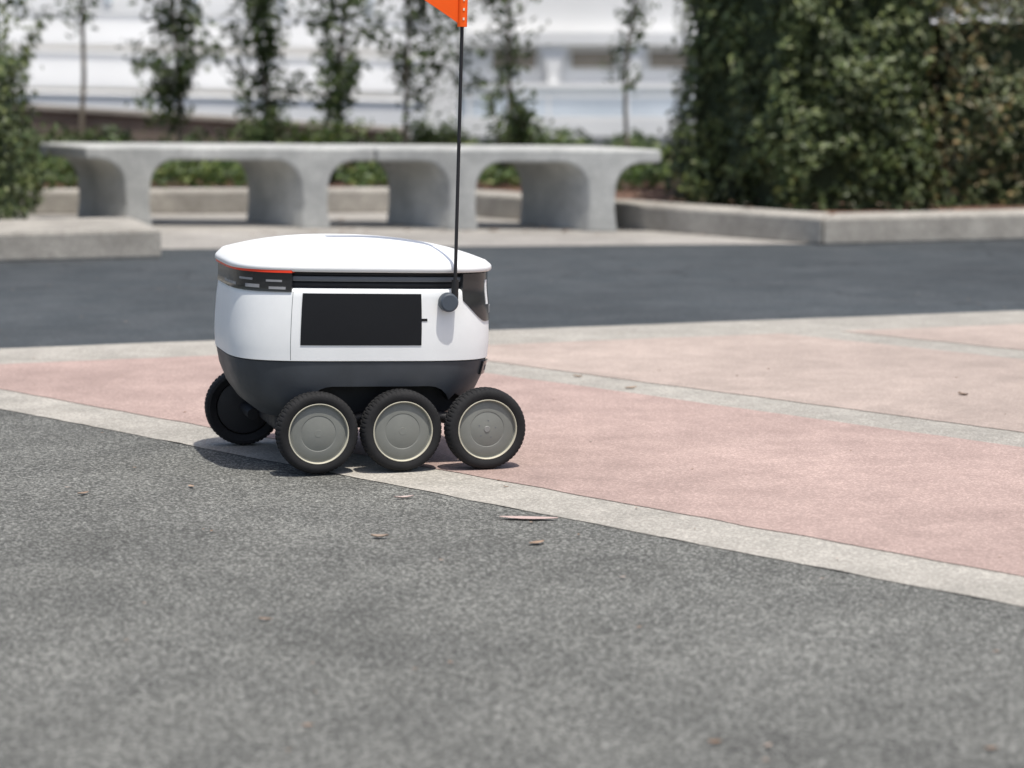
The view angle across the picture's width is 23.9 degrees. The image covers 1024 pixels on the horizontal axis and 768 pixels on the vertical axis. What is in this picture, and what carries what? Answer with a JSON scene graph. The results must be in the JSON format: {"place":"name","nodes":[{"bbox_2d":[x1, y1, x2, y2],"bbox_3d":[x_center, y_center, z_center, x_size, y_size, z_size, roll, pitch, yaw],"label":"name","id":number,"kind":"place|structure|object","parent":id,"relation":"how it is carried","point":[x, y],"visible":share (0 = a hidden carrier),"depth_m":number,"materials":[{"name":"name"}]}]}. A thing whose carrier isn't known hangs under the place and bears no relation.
{"place":"outdoors","nodes":[
{"label":"outdoors","id":0,"kind":"place"},
{"bbox_2d":[0,52,426,90],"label":"ramp parapet","id":1,"kind":"structure","parent":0,"point":[102,70],"depth_m":24.99,"materials":[{"name":"white paint"}]},
{"bbox_2d":[8,49,427,60],"bbox_3d":[-6.440,-3.505,25.182,11.120,0.287,0.490,0,8,0],"label":"parapet cap","id":2,"kind":"object","parent":1,"relation":"on","point":[162,53],"visible":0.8,"depth_m":24.95,"materials":[{"name":"white paint"}]},
{"bbox_2d":[0,11,427,47],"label":"ramp parapet","id":3,"kind":"structure","parent":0,"point":[114,29],"depth_m":25.53,"materials":[{"name":"white paint"}]},
{"bbox_2d":[7,8,428,20],"bbox_3d":[-6.440,-4.003,25.720,11.120,0.287,0.490,0,8,0],"label":"parapet cap","id":4,"kind":"object","parent":3,"relation":"on","point":[151,13],"visible":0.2,"depth_m":25.49,"materials":[{"name":"white paint"}]},
{"bbox_2d":[12,94,424,140],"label":"ramp parapet","id":5,"kind":"structure","parent":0,"point":[387,114],"depth_m":24.45,"materials":[{"name":"white paint"}]},
{"bbox_2d":[12,90,426,103],"bbox_3d":[-6.440,-3.008,24.645,11.120,0.287,0.490,0,8,0],"label":"parapet cap","id":6,"kind":"object","parent":5,"relation":"on","point":[193,96],"visible":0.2,"depth_m":24.41,"materials":[{"name":"white paint"}]},
{"bbox_2d":[0,0,457,131],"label":"wall","id":7,"kind":"structure","parent":0,"point":[222,6],"depth_m":26.35,"materials":[{"name":"white paint"}]},
{"bbox_2d":[6,213,807,248],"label":"sidewalk","id":8,"kind":"structure","parent":0,"point":[202,231],"depth_m":13.21,"materials":[{"name":"concrete"}]},
{"bbox_2d":[0,0,55,219],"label":"hedge","id":9,"kind":"object","parent":8,"relation":"on","point":[30,37],"visible":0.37,"depth_m":13.77,"materials":[{"name":"green plant"}]},
{"bbox_2d":[0,16,58,218],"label":"hedge","id":10,"kind":"object","parent":8,"relation":"on","point":[10,159],"visible":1,"depth_m":12.76,"materials":[{"name":"green plant"}]},
{"bbox_2d":[40,142,373,228],"bbox_3d":[-1.782,-1.146,13.924,2.128,0.458,0.537,1,8,8],"label":"concrete bench","id":11,"kind":"object","parent":8,"relation":"on","point":[288,185],"visible":0.93,"depth_m":13.71,"materials":[{"name":"grey concrete"}]},
{"bbox_2d":[321,144,660,231],"bbox_3d":[-0.155,-1.113,13.682,2.042,0.458,0.537,1,8,8],"label":"concrete bench","id":12,"kind":"object","parent":8,"relation":"on","point":[572,187],"visible":0.98,"depth_m":13.46,"materials":[{"name":"grey concrete"}]},
{"bbox_2d":[0,409,1023,767],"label":"asphalt pavement","id":13,"kind":"structure","parent":0,"point":[566,643],"depth_m":4.09,"materials":[{"name":"grey asphalt"}]},
{"bbox_2d":[12,183,1003,759],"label":"leaf litter","id":14,"kind":"object","parent":13,"relation":"on","point":[574,375],"visible":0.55,"depth_m":5.41,"materials":[{"name":"brown plant"}]},
{"bbox_2d":[0,66,1023,606],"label":"ground","id":15,"kind":"structure","parent":0,"point":[44,304],"depth_m":10.22,"materials":[{"name":"grey asphalt"}]},
{"bbox_2d":[0,217,160,262],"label":"concrete kerb","id":16,"kind":"structure","parent":15,"relation":"on","point":[64,239],"depth_m":11.56,"materials":[{"name":"grey concrete"}]},
{"bbox_2d":[13,108,409,143],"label":"retaining wall","id":17,"kind":"structure","parent":15,"relation":"on","point":[134,125],"depth_m":20.87,"materials":[{"name":"grey concrete"}]},
{"bbox_2d":[14,103,409,132],"bbox_3d":[-3.950,-2.390,20.919,6.167,0.436,0.378,-1,8,-6],"label":"coping","id":18,"kind":"object","parent":17,"relation":"on","point":[146,113],"visible":0.67,"depth_m":20.88,"materials":[{"name":"concrete"}]},
{"bbox_2d":[17,187,1023,244],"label":"planter kerb","id":19,"kind":"structure","parent":15,"relation":"on","point":[817,228],"depth_m":13.01,"materials":[{"name":"concrete"}]},
{"bbox_2d":[36,160,1023,214],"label":"planting bed","id":20,"kind":"object","parent":15,"relation":"on","point":[630,193],"depth_m":15.50,"materials":[{"name":"soil"}]},
{"bbox_2d":[16,116,126,181],"bbox_3d":[-3.108,-1.582,16.320,0.876,0.454,0.651,-7,11,-42],"label":"shrub","id":21,"kind":"object","parent":20,"relation":"on","point":[93,138],"visible":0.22,"depth_m":16.34,"materials":[{"name":"green plant"}]},
{"bbox_2d":[41,0,104,139],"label":"sapling tree","id":22,"kind":"object","parent":20,"relation":"on","point":[84,15],"visible":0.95,"depth_m":16.81,"materials":[{"name":"green plant"}]},
{"bbox_2d":[115,0,224,178],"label":"sapling tree","id":23,"kind":"object","parent":20,"relation":"on","point":[165,88],"visible":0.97,"depth_m":16.79,"materials":[{"name":"green plant"}]},
{"bbox_2d":[204,102,300,143],"bbox_3d":[-1.758,-1.697,16.822,0.557,0.544,0.630,-6,10,-39],"label":"shrub","id":24,"kind":"object","parent":20,"relation":"on","point":[267,134],"visible":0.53,"depth_m":16.72,"materials":[{"name":"green plant"}]},
{"bbox_2d":[202,0,317,141],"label":"sapling tree","id":25,"kind":"object","parent":20,"relation":"on","point":[265,52],"visible":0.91,"depth_m":17.02,"materials":[{"name":"green plant"}]},
{"bbox_2d":[283,112,373,181],"bbox_3d":[-1.212,-1.585,16.235,0.535,0.482,0.588,-6,10,-39],"label":"shrub","id":26,"kind":"object","parent":20,"relation":"on","point":[332,138],"visible":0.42,"depth_m":16.20,"materials":[{"name":"green plant"}]},
{"bbox_2d":[281,0,401,179],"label":"sapling tree","id":27,"kind":"object","parent":20,"relation":"on","point":[341,89],"visible":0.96,"depth_m":16.52,"materials":[{"name":"green plant"}]},
{"bbox_2d":[14,121,694,189],"bbox_3d":[-1.602,-1.615,16.913,6.472,0.420,3.333,0,8,0],"label":"ground cover","id":28,"kind":"object","parent":20,"relation":"on","point":[220,171],"visible":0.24,"depth_m":15.85,"materials":[{"name":"green plant"}]},
{"bbox_2d":[358,0,490,144],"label":"sapling tree","id":29,"kind":"object","parent":20,"relation":"on","point":[404,77],"visible":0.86,"depth_m":17.14,"materials":[{"name":"green plant"}]},
{"bbox_2d":[406,112,491,144],"bbox_3d":[-0.532,-1.819,18.055,0.693,0.458,0.599,6,10,36],"label":"shrub","id":30,"kind":"object","parent":20,"relation":"on","point":[421,131],"visible":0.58,"depth_m":17.94,"materials":[{"name":"green plant"}]},
{"bbox_2d":[456,0,550,142],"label":"sapling tree","id":31,"kind":"object","parent":20,"relation":"on","point":[510,65],"visible":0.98,"depth_m":16.84,"materials":[{"name":"green plant"}]},
{"bbox_2d":[479,86,553,184],"bbox_3d":[0.021,-1.651,16.082,0.442,0.656,0.572,7,10,40],"label":"shrub","id":32,"kind":"object","parent":20,"relation":"on","point":[519,118],"visible":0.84,"depth_m":16.07,"materials":[{"name":"green plant"}]},
{"bbox_2d":[598,0,659,147],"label":"sapling tree","id":33,"kind":"object","parent":20,"relation":"on","point":[638,35],"visible":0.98,"depth_m":16.93,"materials":[{"name":"green plant"}]},
{"bbox_2d":[663,132,694,181],"bbox_3d":[1.137,-1.386,15.131,0.356,0.389,0.573,-4,9,-28],"label":"shrub","id":34,"kind":"object","parent":20,"relation":"on","point":[669,167],"visible":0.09,"depth_m":15.11,"materials":[{"name":"green plant"}]},
{"bbox_2d":[639,0,954,210],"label":"hedge","id":35,"kind":"object","parent":20,"relation":"on","point":[803,105],"visible":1,"depth_m":13.48,"materials":[{"name":"green plant"}]},
{"bbox_2d":[903,0,1023,208],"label":"hedge","id":36,"kind":"object","parent":20,"relation":"on","point":[977,86],"visible":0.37,"depth_m":13.85,"materials":[{"name":"green plant"}]},
{"bbox_2d":[461,95,693,139],"bbox_3d":[3.200,-3.030,27.461,7.600,0.510,0.045,0,8,0],"label":"metal railing","id":37,"kind":"object","parent":15,"relation":"on","point":[469,115],"visible":0.2,"depth_m":27.42,"materials":[{"name":"grey metal"}]},
{"bbox_2d":[461,117,694,135],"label":"base plinth","id":38,"kind":"structure","parent":15,"relation":"on","point":[603,126],"depth_m":28.45,"materials":[{"name":"white paint"}]},
{"bbox_2d":[462,0,1023,82],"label":"side wall","id":39,"kind":"structure","parent":15,"relation":"on","point":[580,16],"depth_m":28.69,"materials":[{"name":"white paint"}]},
{"bbox_2d":[493,52,535,66],"bbox_3d":[0.030,-3.854,28.724,0.500,0.180,0.032,0,8,0],"label":"window pane","id":40,"kind":"object","parent":39,"relation":"attached to","point":[530,61],"visible":0.43,"depth_m":28.71,"materials":[{"name":"grey glass"}]},
{"bbox_2d":[462,89,694,114],"bbox_3d":[7.700,-3.347,28.761,16.600,0.325,0.097,0,8,0],"label":"blue band","id":41,"kind":"object","parent":39,"relation":"attached to","point":[606,106],"depth_m":28.71,"materials":[{"name":"paint"}]},
{"bbox_2d":[462,83,694,88],"bbox_3d":[7.700,-3.538,28.666,16.600,0.070,0.162,0,8,0],"label":"window ledge","id":42,"kind":"object","parent":39,"relation":"attached to","point":[592,85],"depth_m":28.59,"materials":[{"name":"white paint"}]},
{"bbox_2d":[537,45,569,82],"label":"flared column","id":43,"kind":"structure","parent":42,"relation":"on","point":[553,55],"depth_m":28.59,"materials":[{"name":"white paint"}]},
{"bbox_2d":[463,33,695,44],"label":"beam","id":44,"kind":"structure","parent":43,"relation":"on","point":[592,39],"depth_m":28.51,"materials":[{"name":"white paint"}]},
{"bbox_2d":[615,45,647,82],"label":"flared column","id":45,"kind":"structure","parent":42,"relation":"on","point":[640,52],"depth_m":28.59,"materials":[{"name":"white paint"}]},
{"bbox_2d":[572,52,613,66],"bbox_3d":[0.960,-3.854,28.724,0.500,0.180,0.032,0,8,0],"label":"window pane","id":46,"kind":"object","parent":39,"relation":"attached to","point":[587,59],"visible":0.79,"depth_m":28.71,"materials":[{"name":"grey glass"}]},
{"bbox_2d":[650,52,691,66],"bbox_3d":[1.890,-3.854,28.724,0.500,0.180,0.032,0,8,0],"label":"window pane","id":47,"kind":"object","parent":39,"relation":"attached to","point":[663,59],"visible":0.64,"depth_m":28.71,"materials":[{"name":"grey glass"}]},
{"bbox_2d":[0,310,1023,606],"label":"concrete plaza","id":48,"kind":"structure","parent":0,"point":[924,572],"depth_m":6.38,"materials":[{"name":"concrete"}]},
{"bbox_2d":[204,0,525,473],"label":"delivery robot","id":49,"kind":"object","parent":48,"relation":"on","point":[328,345],"visible":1,"depth_m":5.68,"materials":[{"name":"white plastic"}]},
{"bbox_2d":[0,355,1023,575],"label":"paving panel","id":50,"kind":"structure","parent":48,"relation":"on","point":[959,501],"depth_m":5.84,"materials":[{"name":"pink concrete"}]},
{"bbox_2d":[486,333,1023,431],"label":"paving panel","id":51,"kind":"structure","parent":48,"relation":"on","point":[879,378],"depth_m":7.53,"materials":[{"name":"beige concrete"}]},
{"bbox_2d":[845,324,1023,349],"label":"paving panel","id":52,"kind":"structure","parent":48,"relation":"on","point":[1009,336],"depth_m":8.46,"materials":[{"name":"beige concrete"}]}
]}

